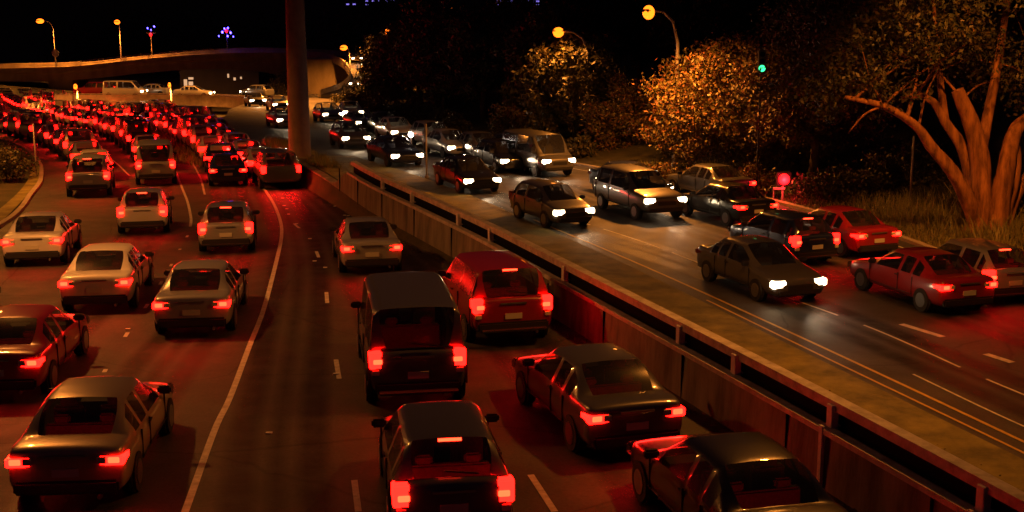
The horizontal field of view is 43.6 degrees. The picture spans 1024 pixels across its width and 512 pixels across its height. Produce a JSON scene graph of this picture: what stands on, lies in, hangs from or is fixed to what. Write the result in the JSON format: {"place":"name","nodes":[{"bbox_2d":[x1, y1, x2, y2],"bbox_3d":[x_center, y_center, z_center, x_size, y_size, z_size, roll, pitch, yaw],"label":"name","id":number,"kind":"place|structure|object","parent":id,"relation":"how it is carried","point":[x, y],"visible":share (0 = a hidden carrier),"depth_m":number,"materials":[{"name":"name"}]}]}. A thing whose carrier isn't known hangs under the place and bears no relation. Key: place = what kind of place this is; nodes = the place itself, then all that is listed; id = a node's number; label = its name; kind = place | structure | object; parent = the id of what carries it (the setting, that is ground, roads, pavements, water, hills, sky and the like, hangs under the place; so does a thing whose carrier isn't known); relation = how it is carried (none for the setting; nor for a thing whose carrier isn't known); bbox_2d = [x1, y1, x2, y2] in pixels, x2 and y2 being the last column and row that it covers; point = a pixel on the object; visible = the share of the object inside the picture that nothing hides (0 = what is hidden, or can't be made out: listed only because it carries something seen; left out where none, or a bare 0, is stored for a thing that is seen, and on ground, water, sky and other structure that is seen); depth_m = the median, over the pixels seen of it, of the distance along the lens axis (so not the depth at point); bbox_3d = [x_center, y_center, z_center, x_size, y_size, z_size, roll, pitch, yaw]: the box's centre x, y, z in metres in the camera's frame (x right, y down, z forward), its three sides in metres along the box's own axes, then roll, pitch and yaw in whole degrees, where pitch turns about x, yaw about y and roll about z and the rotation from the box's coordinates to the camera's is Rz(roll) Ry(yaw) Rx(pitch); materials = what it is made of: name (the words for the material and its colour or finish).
{"place":"outdoors","nodes":[
{"label":"outdoors","id":0,"kind":"place"},
{"bbox_2d":[351,271,467,401],"bbox_3d":[-2.307,1.639,28.339,2.353,2.172,5.507,-2,11,-9],"label":"van","id":1,"kind":"object","parent":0,"point":[410,340],"visible":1,"depth_m":25.99,"materials":[{"name":"grey paint"}]},
{"bbox_2d":[0,109,856,511],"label":"road","id":2,"kind":"structure","parent":0,"point":[344,449],"depth_m":28.44,"materials":[{"name":"grey asphalt"}]},
{"bbox_2d":[0,139,43,227],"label":"kerb","id":3,"kind":"structure","parent":2,"relation":"on","point":[21,207],"depth_m":61.86,"materials":[{"name":"concrete"}]},
{"bbox_2d":[7,109,39,137],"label":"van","id":4,"kind":"object","parent":2,"relation":"on","point":[14,118],"visible":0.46,"depth_m":99.33,"materials":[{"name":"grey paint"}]},
{"bbox_2d":[19,112,56,141],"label":"van","id":5,"kind":"object","parent":2,"relation":"on","point":[38,120],"visible":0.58,"depth_m":94.27,"materials":[{"name":"grey paint"}]},
{"bbox_2d":[0,211,81,264],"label":"saloon car","id":6,"kind":"object","parent":2,"relation":"on","point":[50,235],"visible":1,"depth_m":41.72,"materials":[{"name":"grey paint"}]},
{"bbox_2d":[0,304,89,393],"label":"saloon car","id":7,"kind":"object","parent":2,"relation":"on","point":[39,343],"visible":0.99,"depth_m":27.34,"materials":[{"name":"red paint"}]},
{"bbox_2d":[57,128,95,160],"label":"four wheel drive car","id":8,"kind":"object","parent":2,"relation":"on","point":[69,137],"visible":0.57,"depth_m":79.09,"materials":[{"name":"grey paint"}]},
{"bbox_2d":[0,184,169,419],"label":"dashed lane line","id":9,"kind":"object","parent":2,"relation":"on","point":[7,415],"visible":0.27,"depth_m":26.84,"materials":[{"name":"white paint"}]},
{"bbox_2d":[116,187,174,232],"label":"hatchback car","id":10,"kind":"object","parent":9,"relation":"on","point":[146,207],"visible":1,"depth_m":48.76,"materials":[{"name":"grey paint"}]},
{"bbox_2d":[65,154,115,196],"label":"four wheel drive car","id":11,"kind":"object","parent":2,"relation":"on","point":[90,172],"visible":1,"depth_m":61.31,"materials":[{"name":"grey paint"}]},
{"bbox_2d":[58,243,153,309],"bbox_3d":[-11.525,0.413,36.616,2.268,1.568,4.940,-2,10,-8],"label":"saloon car","id":12,"kind":"object","parent":2,"relation":"on","point":[107,273],"visible":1,"depth_m":34.89,"materials":[{"name":"grey paint"}]},
{"bbox_2d":[14,184,249,508],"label":"tyre tracks","id":13,"kind":"object","parent":2,"relation":"on","point":[157,340],"visible":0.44,"depth_m":31.45,"materials":[{"name":"black rubber"}]},
{"bbox_2d":[4,376,173,499],"bbox_3d":[-7.427,2.965,23.008,2.268,1.568,4.940,-1,11,-5],"label":"saloon car","id":14,"kind":"object","parent":13,"relation":"on","point":[90,435],"visible":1,"depth_m":21.37,"materials":[{"name":"beige paint"}]},
{"bbox_2d":[122,119,157,153],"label":"van","id":15,"kind":"object","parent":2,"relation":"on","point":[132,128],"visible":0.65,"depth_m":83.67,"materials":[{"name":"black paint"}]},
{"bbox_2d":[132,139,176,184],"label":"van","id":16,"kind":"object","parent":2,"relation":"on","point":[154,158],"visible":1,"depth_m":66.19,"materials":[{"name":"grey paint"}]},
{"bbox_2d":[176,115,209,145],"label":"van","id":17,"kind":"object","parent":2,"relation":"on","point":[184,122],"visible":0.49,"depth_m":88.96,"materials":[{"name":"grey paint"}]},
{"bbox_2d":[152,259,248,332],"bbox_3d":[-8.218,0.880,34.027,2.268,1.568,4.940,-1,10,-6],"label":"saloon car","id":18,"kind":"object","parent":2,"relation":"on","point":[213,293],"visible":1,"depth_m":32.27,"materials":[{"name":"grey paint"}]},
{"bbox_2d":[185,124,220,151],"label":"four wheel drive car","id":19,"kind":"object","parent":2,"relation":"on","point":[196,132],"visible":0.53,"depth_m":83.29,"materials":[{"name":"grey paint"}]},
{"bbox_2d":[202,143,237,171],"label":"saloon car","id":20,"kind":"object","parent":2,"relation":"on","point":[211,150],"visible":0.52,"depth_m":72.71,"materials":[{"name":"black paint"}]},
{"bbox_2d":[204,153,247,185],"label":"saloon car","id":21,"kind":"object","parent":2,"relation":"on","point":[226,167],"visible":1,"depth_m":65.86,"materials":[{"name":"black paint"}]},
{"bbox_2d":[198,200,259,250],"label":"hatchback car","id":22,"kind":"object","parent":2,"relation":"on","point":[228,223],"visible":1,"depth_m":44.06,"materials":[{"name":"grey paint"}]},
{"bbox_2d":[181,177,282,511],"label":"solid white line","id":23,"kind":"object","parent":2,"relation":"on","point":[200,468],"visible":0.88,"depth_m":27.65,"materials":[{"name":"paint"}]},
{"bbox_2d":[226,182,325,511],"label":"tyre tracks","id":24,"kind":"object","parent":2,"relation":"on","point":[237,483],"visible":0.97,"depth_m":27.59,"materials":[{"name":"black rubber"}]},
{"bbox_2d":[252,148,300,188],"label":"four wheel drive car","id":25,"kind":"object","parent":2,"relation":"on","point":[276,165],"visible":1,"depth_m":64.52,"materials":[{"name":"grey paint"}]},
{"bbox_2d":[294,223,361,511],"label":"dashed lane line","id":26,"kind":"object","parent":2,"relation":"on","point":[356,497],"visible":1,"depth_m":22.03,"materials":[{"name":"white paint"}]},
{"bbox_2d":[274,183,452,417],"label":"tyre tracks","id":27,"kind":"object","parent":2,"relation":"on","point":[389,412],"visible":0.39,"depth_m":38.45,"materials":[{"name":"black rubber"}]},
{"bbox_2d":[329,216,401,271],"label":"saloon car","id":28,"kind":"object","parent":27,"relation":"on","point":[366,241],"visible":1,"depth_m":40.06,"materials":[{"name":"grey paint"}]},
{"bbox_2d":[435,251,552,341],"bbox_3d":[-0.591,0.858,33.183,2.374,1.918,5.205,-3,11,-15],"label":"four wheel drive car","id":29,"kind":"object","parent":2,"relation":"on","point":[497,291],"visible":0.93,"depth_m":31.07,"materials":[{"name":"red paint"}]},
{"bbox_2d":[402,254,654,511],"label":"tyre tracks","id":30,"kind":"object","parent":2,"relation":"on","point":[497,347],"visible":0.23,"depth_m":25.81,"materials":[{"name":"black liquid"}]},
{"bbox_2d":[627,432,848,511],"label":"saloon car","id":31,"kind":"object","parent":2,"relation":"on","point":[742,472],"visible":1,"depth_m":18.95,"materials":[{"name":"black paint"}]},
{"bbox_2d":[371,401,514,511],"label":"hatchback car","id":32,"kind":"object","parent":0,"point":[440,456],"visible":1,"depth_m":19.50,"materials":[{"name":"grey paint"}]},
{"bbox_2d":[0,0,1023,262],"bbox_3d":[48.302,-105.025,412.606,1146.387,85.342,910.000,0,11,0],"label":"ground","id":33,"kind":"structure","parent":0,"point":[20,28],"depth_m":113.10,"materials":[{"name":"green plant"}]},
{"bbox_2d":[0,141,38,220],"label":"verge","id":34,"kind":"structure","parent":33,"relation":"on","point":[10,206],"depth_m":61.84,"materials":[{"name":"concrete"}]},
{"bbox_2d":[0,142,40,182],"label":"shrub","id":35,"kind":"object","parent":33,"relation":"on","point":[5,162],"visible":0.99,"depth_m":67.97,"materials":[{"name":"green plant"}]},
{"bbox_2d":[0,47,347,89],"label":"overbridge","id":36,"kind":"object","parent":33,"relation":"on","point":[64,75],"visible":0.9,"depth_m":227.97,"materials":[{"name":"concrete"}]},
{"bbox_2d":[54,93,339,113],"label":"ramp","id":37,"kind":"structure","parent":33,"relation":"on","point":[209,101],"depth_m":149.14,"materials":[{"name":"concrete"}]},
{"bbox_2d":[102,80,147,94],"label":"van","id":38,"kind":"object","parent":37,"relation":"on","point":[120,86],"visible":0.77,"depth_m":151.31,"materials":[{"name":"grey paint"}]},
{"bbox_2d":[179,69,266,93],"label":"building","id":39,"kind":"structure","parent":33,"relation":"on","point":[225,81],"depth_m":259.90,"materials":[{"name":"yellow"}]},
{"bbox_2d":[157,113,341,173],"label":"median grass","id":40,"kind":"structure","parent":33,"relation":"on","point":[320,160],"depth_m":77.55,"materials":[{"name":"green plant"}]},
{"bbox_2d":[285,0,315,162],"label":"tall pillar","id":41,"kind":"structure","parent":33,"relation":"on","point":[298,116],"depth_m":67.96,"materials":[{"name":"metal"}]},
{"bbox_2d":[307,58,347,98],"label":"abutment","id":42,"kind":"object","parent":33,"relation":"on","point":[323,73],"visible":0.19,"depth_m":212.38,"materials":[{"name":"concrete"}]},
{"bbox_2d":[307,51,368,97],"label":"loop ramp","id":43,"kind":"structure","parent":33,"relation":"on","point":[337,57],"depth_m":202.20,"materials":[{"name":"concrete"}]},
{"bbox_2d":[328,0,393,27],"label":"office block","id":44,"kind":"structure","parent":33,"relation":"on","point":[340,4],"depth_m":392.73,"materials":[{"name":"black"}]},
{"bbox_2d":[353,28,394,88],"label":"tree","id":45,"kind":"object","parent":33,"relation":"on","point":[364,52],"visible":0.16,"depth_m":137.17,"materials":[{"name":"green plant"}]},
{"bbox_2d":[359,36,412,100],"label":"tree","id":46,"kind":"object","parent":33,"relation":"on","point":[384,67],"visible":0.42,"depth_m":121.92,"materials":[{"name":"green plant"}]},
{"bbox_2d":[379,11,431,102],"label":"tree","id":47,"kind":"object","parent":33,"relation":"on","point":[396,65],"visible":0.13,"depth_m":114.14,"materials":[{"name":"green plant"}]},
{"bbox_2d":[385,0,469,105],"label":"tree","id":48,"kind":"object","parent":33,"relation":"on","point":[424,7],"visible":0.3,"depth_m":105.03,"materials":[{"name":"green plant"}]},
{"bbox_2d":[406,16,484,113],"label":"tree","id":49,"kind":"object","parent":33,"relation":"on","point":[429,39],"visible":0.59,"depth_m":98.36,"materials":[{"name":"green plant"}]},
{"bbox_2d":[428,11,532,118],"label":"tree","id":50,"kind":"object","parent":33,"relation":"on","point":[470,65],"visible":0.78,"depth_m":89.94,"materials":[{"name":"green plant"}]},
{"bbox_2d":[486,102,535,133],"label":"shrub","id":51,"kind":"object","parent":33,"relation":"on","point":[507,119],"visible":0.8,"depth_m":80.23,"materials":[{"name":"green plant"}]},
{"bbox_2d":[30,0,1016,82],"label":"woodland","id":52,"kind":"object","parent":33,"relation":"on","point":[374,22],"visible":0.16,"depth_m":305.30,"materials":[{"name":"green plant"}]},
{"bbox_2d":[490,1,586,123],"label":"tree","id":53,"kind":"object","parent":33,"relation":"on","point":[519,45],"visible":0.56,"depth_m":81.73,"materials":[{"name":"green plant"}]},
{"bbox_2d":[500,0,576,51],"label":"tree","id":54,"kind":"object","parent":33,"relation":"on","point":[521,10],"visible":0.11,"depth_m":103.32,"materials":[{"name":"green plant"}]},
{"bbox_2d":[510,106,568,142],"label":"shrub","id":55,"kind":"object","parent":33,"relation":"on","point":[532,122],"visible":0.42,"depth_m":74.95,"materials":[{"name":"green plant"}]},
{"bbox_2d":[508,27,632,139],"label":"tree","id":56,"kind":"object","parent":33,"relation":"on","point":[566,96],"visible":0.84,"depth_m":74.32,"materials":[{"name":"green plant"}]},
{"bbox_2d":[566,132,598,157],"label":"shrub","id":57,"kind":"object","parent":33,"relation":"on","point":[579,148],"visible":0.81,"depth_m":69.49,"materials":[{"name":"green plant"}]},
{"bbox_2d":[542,0,626,74],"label":"tree","id":58,"kind":"object","parent":33,"relation":"on","point":[592,17],"visible":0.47,"depth_m":101.51,"materials":[{"name":"green plant"}]},
{"bbox_2d":[576,70,683,150],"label":"tree","id":59,"kind":"object","parent":33,"relation":"on","point":[610,115],"visible":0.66,"depth_m":71.04,"materials":[{"name":"green plant"}]},
{"bbox_2d":[299,163,977,511],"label":"median wall","id":60,"kind":"structure","parent":33,"relation":"on","point":[858,476],"depth_m":25.54,"materials":[{"name":"concrete"}]},
{"bbox_2d":[351,161,1023,511],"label":"guard rail","id":61,"kind":"object","parent":60,"relation":"on","point":[980,490],"visible":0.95,"depth_m":23.73,"materials":[{"name":"metal"}]},
{"bbox_2d":[602,0,683,83],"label":"tree","id":62,"kind":"object","parent":33,"relation":"on","point":[635,28],"visible":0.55,"depth_m":108.63,"materials":[{"name":"green plant"}]},
{"bbox_2d":[642,5,679,173],"bbox_3d":[7.035,-7.658,60.307,0.496,8.144,5.051,5,12,25],"label":"street lamp","id":63,"kind":"object","parent":33,"relation":"on","point":[649,11],"visible":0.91,"depth_m":61.24,"materials":[{"name":"metal"}]},
{"bbox_2d":[638,0,751,86],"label":"tree","id":64,"kind":"object","parent":33,"relation":"on","point":[705,18],"visible":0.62,"depth_m":81.04,"materials":[{"name":"green plant"}]},
{"bbox_2d":[629,25,867,172],"bbox_3d":[11.956,-7.312,61.125,10.614,7.393,11.643,-6,13,-30],"label":"tree","id":65,"kind":"object","parent":33,"relation":"on","point":[690,107],"visible":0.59,"depth_m":60.30,"materials":[{"name":"green plant"}]},
{"bbox_2d":[721,0,786,72],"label":"tree","id":66,"kind":"object","parent":33,"relation":"on","point":[744,16],"visible":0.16,"depth_m":83.41,"materials":[{"name":"green plant"}]},
{"bbox_2d":[733,155,780,196],"bbox_3d":[10.738,-3.205,56.250,2.660,2.501,2.880,4,12,20],"label":"shrub","id":67,"kind":"object","parent":33,"relation":"on","point":[765,182],"visible":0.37,"depth_m":55.87,"materials":[{"name":"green plant"}]},
{"bbox_2d":[602,154,1023,250],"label":"grass","id":68,"kind":"structure","parent":33,"relation":"on","point":[904,210],"depth_m":47.49,"materials":[{"name":"green plant"}]},
{"bbox_2d":[720,2,907,177],"bbox_3d":[13.571,-7.186,57.595,8.238,8.502,5.629,0,11,0],"label":"tree","id":69,"kind":"object","parent":33,"relation":"on","point":[792,124],"visible":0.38,"depth_m":57.14,"materials":[{"name":"green plant"}]},
{"bbox_2d":[786,166,842,203],"bbox_3d":[13.020,-2.916,54.269,2.909,2.042,2.962,-7,13,-31],"label":"shrub","id":70,"kind":"object","parent":33,"relation":"on","point":[806,185],"visible":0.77,"depth_m":53.84,"materials":[{"name":"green plant"}]},
{"bbox_2d":[777,0,929,125],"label":"tree","id":71,"kind":"object","parent":33,"relation":"on","point":[899,73],"visible":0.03,"depth_m":63.65,"materials":[{"name":"green plant"}]},
{"bbox_2d":[820,163,892,202],"bbox_3d":[14.521,-2.812,53.606,3.236,2.233,2.627,-9,14,-38],"label":"shrub","id":72,"kind":"object","parent":33,"relation":"on","point":[847,186],"visible":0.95,"depth_m":53.16,"materials":[{"name":"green plant"}]},
{"bbox_2d":[842,143,925,195],"bbox_3d":[15.910,-3.583,54.646,3.488,2.395,2.651,-8,13,-34],"label":"shrub","id":73,"kind":"object","parent":33,"relation":"on","point":[891,165],"visible":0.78,"depth_m":54.24,"materials":[{"name":"green plant"}]},
{"bbox_2d":[746,0,1023,232],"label":"tree","id":74,"kind":"object","parent":33,"relation":"on","point":[977,192],"visible":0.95,"depth_m":44.19,"materials":[{"name":"orange plant"}]},
{"bbox_2d":[885,124,965,187],"bbox_3d":[17.892,-4.133,55.218,3.693,3.028,4.568,4,12,21],"label":"shrub","id":75,"kind":"object","parent":33,"relation":"on","point":[923,154],"visible":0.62,"depth_m":54.49,"materials":[{"name":"green plant"}]},
{"bbox_2d":[899,0,1023,121],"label":"tree","id":76,"kind":"object","parent":33,"relation":"on","point":[998,114],"visible":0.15,"depth_m":61.99,"materials":[{"name":"green plant"}]},
{"bbox_2d":[512,343,684,452],"bbox_3d":[1.566,2.533,25.264,2.268,1.568,4.940,-3,11,-17],"label":"saloon car","id":77,"kind":"object","parent":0,"point":[596,396],"visible":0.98,"depth_m":23.71,"materials":[{"name":"grey paint"}]},
{"bbox_2d":[225,94,1023,458],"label":"road","id":78,"kind":"structure","parent":0,"point":[963,344],"depth_m":34.54,"materials":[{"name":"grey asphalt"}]},
{"bbox_2d":[266,107,287,127],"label":"saloon car","id":79,"kind":"object","parent":78,"relation":"on","point":[276,116],"visible":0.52,"depth_m":94.53,"materials":[{"name":"grey paint"}]},
{"bbox_2d":[312,102,343,121],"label":"hatchback car","id":80,"kind":"object","parent":78,"relation":"on","point":[321,111],"visible":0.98,"depth_m":101.40,"materials":[{"name":"grey paint"}]},
{"bbox_2d":[329,121,369,148],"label":"hatchback car","id":81,"kind":"object","parent":78,"relation":"on","point":[342,133],"visible":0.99,"depth_m":76.45,"materials":[{"name":"grey paint"}]},
{"bbox_2d":[375,116,411,137],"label":"saloon car","id":82,"kind":"object","parent":78,"relation":"on","point":[394,125],"visible":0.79,"depth_m":82.15,"materials":[{"name":"grey paint"}]},
{"bbox_2d":[366,135,423,166],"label":"saloon car","id":83,"kind":"object","parent":78,"relation":"on","point":[388,149],"visible":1,"depth_m":67.33,"materials":[{"name":"paint"}]},
{"bbox_2d":[409,120,446,144],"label":"hatchback car","id":84,"kind":"object","parent":78,"relation":"on","point":[417,129],"visible":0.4,"depth_m":77.66,"materials":[{"name":"grey paint"}]},
{"bbox_2d":[422,128,469,157],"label":"saloon car","id":85,"kind":"object","parent":78,"relation":"on","point":[445,142],"visible":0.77,"depth_m":71.69,"materials":[{"name":"grey paint"}]},
{"bbox_2d":[453,131,493,155],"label":"saloon car","id":86,"kind":"object","parent":78,"relation":"on","point":[469,140],"visible":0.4,"depth_m":70.28,"materials":[{"name":"grey paint"}]},
{"bbox_2d":[473,138,528,172],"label":"hatchback car","id":87,"kind":"object","parent":78,"relation":"on","point":[498,154],"visible":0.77,"depth_m":64.64,"materials":[{"name":"black paint"}]},
{"bbox_2d":[502,129,575,176],"bbox_3d":[1.226,-5.244,64.559,2.220,2.049,5.195,-5,12,-25],"label":"van","id":88,"kind":"object","parent":78,"relation":"on","point":[537,151],"visible":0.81,"depth_m":63.02,"materials":[{"name":"grey paint"}]},
{"bbox_2d":[313,156,1023,491],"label":"shoulder","id":89,"kind":"object","parent":78,"relation":"on","point":[977,452],"visible":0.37,"depth_m":32.28},
{"bbox_2d":[433,155,500,192],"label":"saloon car","id":90,"kind":"object","parent":89,"relation":"on","point":[460,172],"visible":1,"depth_m":57.66,"materials":[{"name":"red paint"}]},
{"bbox_2d":[509,179,594,227],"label":"hatchback car","id":91,"kind":"object","parent":89,"relation":"on","point":[547,202],"visible":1,"depth_m":48.54,"materials":[{"name":"grey paint"}]},
{"bbox_2d":[664,163,755,191],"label":"saloon car","id":92,"kind":"object","parent":78,"relation":"on","point":[696,177],"visible":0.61,"depth_m":55.17,"materials":[{"name":"grey paint"}]},
{"bbox_2d":[574,162,936,247],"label":"kerb","id":93,"kind":"structure","parent":78,"relation":"on","point":[917,243],"depth_m":52.14,"materials":[{"name":"concrete"}]},
{"bbox_2d":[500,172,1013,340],"bbox_3d":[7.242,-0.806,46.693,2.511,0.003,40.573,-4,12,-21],"label":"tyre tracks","id":94,"kind":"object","parent":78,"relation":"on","point":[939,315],"visible":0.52,"depth_m":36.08,"materials":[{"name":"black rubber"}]},
{"bbox_2d":[534,220,1023,442],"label":"yellow edge line","id":95,"kind":"object","parent":78,"relation":"on","point":[970,416],"visible":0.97,"depth_m":30.65,"materials":[{"name":"paint"}]},
{"bbox_2d":[707,300,1023,453],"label":"yellow edge line","id":96,"kind":"object","parent":78,"relation":"on","point":[876,382],"visible":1,"depth_m":27.86,"materials":[{"name":"paint"}]},
{"bbox_2d":[937,238,1023,297],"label":"hatchback car","id":97,"kind":"object","parent":78,"relation":"on","point":[1002,264],"visible":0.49,"depth_m":35.55,"materials":[{"name":"grey paint"}]},
{"bbox_2d":[593,164,686,219],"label":"four wheel drive car","id":98,"kind":"object","parent":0,"point":[638,190],"visible":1,"depth_m":50.60,"materials":[{"name":"grey paint"}]},
{"bbox_2d":[682,182,777,225],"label":"saloon car","id":99,"kind":"object","parent":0,"point":[729,203],"visible":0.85,"depth_m":48.65,"materials":[{"name":"black paint"}]},
{"bbox_2d":[695,235,826,301],"bbox_3d":[7.195,0.246,37.419,2.140,1.480,4.660,-4,11,-19],"label":"saloon car","id":100,"kind":"object","parent":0,"point":[761,267],"visible":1,"depth_m":36.48,"materials":[{"name":"grey paint"}]},
{"bbox_2d":[727,210,839,259],"bbox_3d":[8.964,-0.748,42.471,2.080,1.530,4.205,-4,12,-22],"label":"hatchback car","id":101,"kind":"object","parent":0,"point":[797,234],"visible":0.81,"depth_m":40.97,"materials":[{"name":"blue paint"}]},
{"bbox_2d":[808,205,900,256],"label":"saloon car","id":102,"kind":"object","parent":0,"point":[859,230],"visible":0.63,"depth_m":42.14,"materials":[{"name":"red paint"}]},
{"bbox_2d":[847,247,997,311],"bbox_3d":[11.480,0.491,36.141,2.140,1.480,4.660,-4,11,-18],"label":"saloon car","id":103,"kind":"object","parent":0,"point":[927,278],"visible":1,"depth_m":34.82,"materials":[{"name":"red paint"}]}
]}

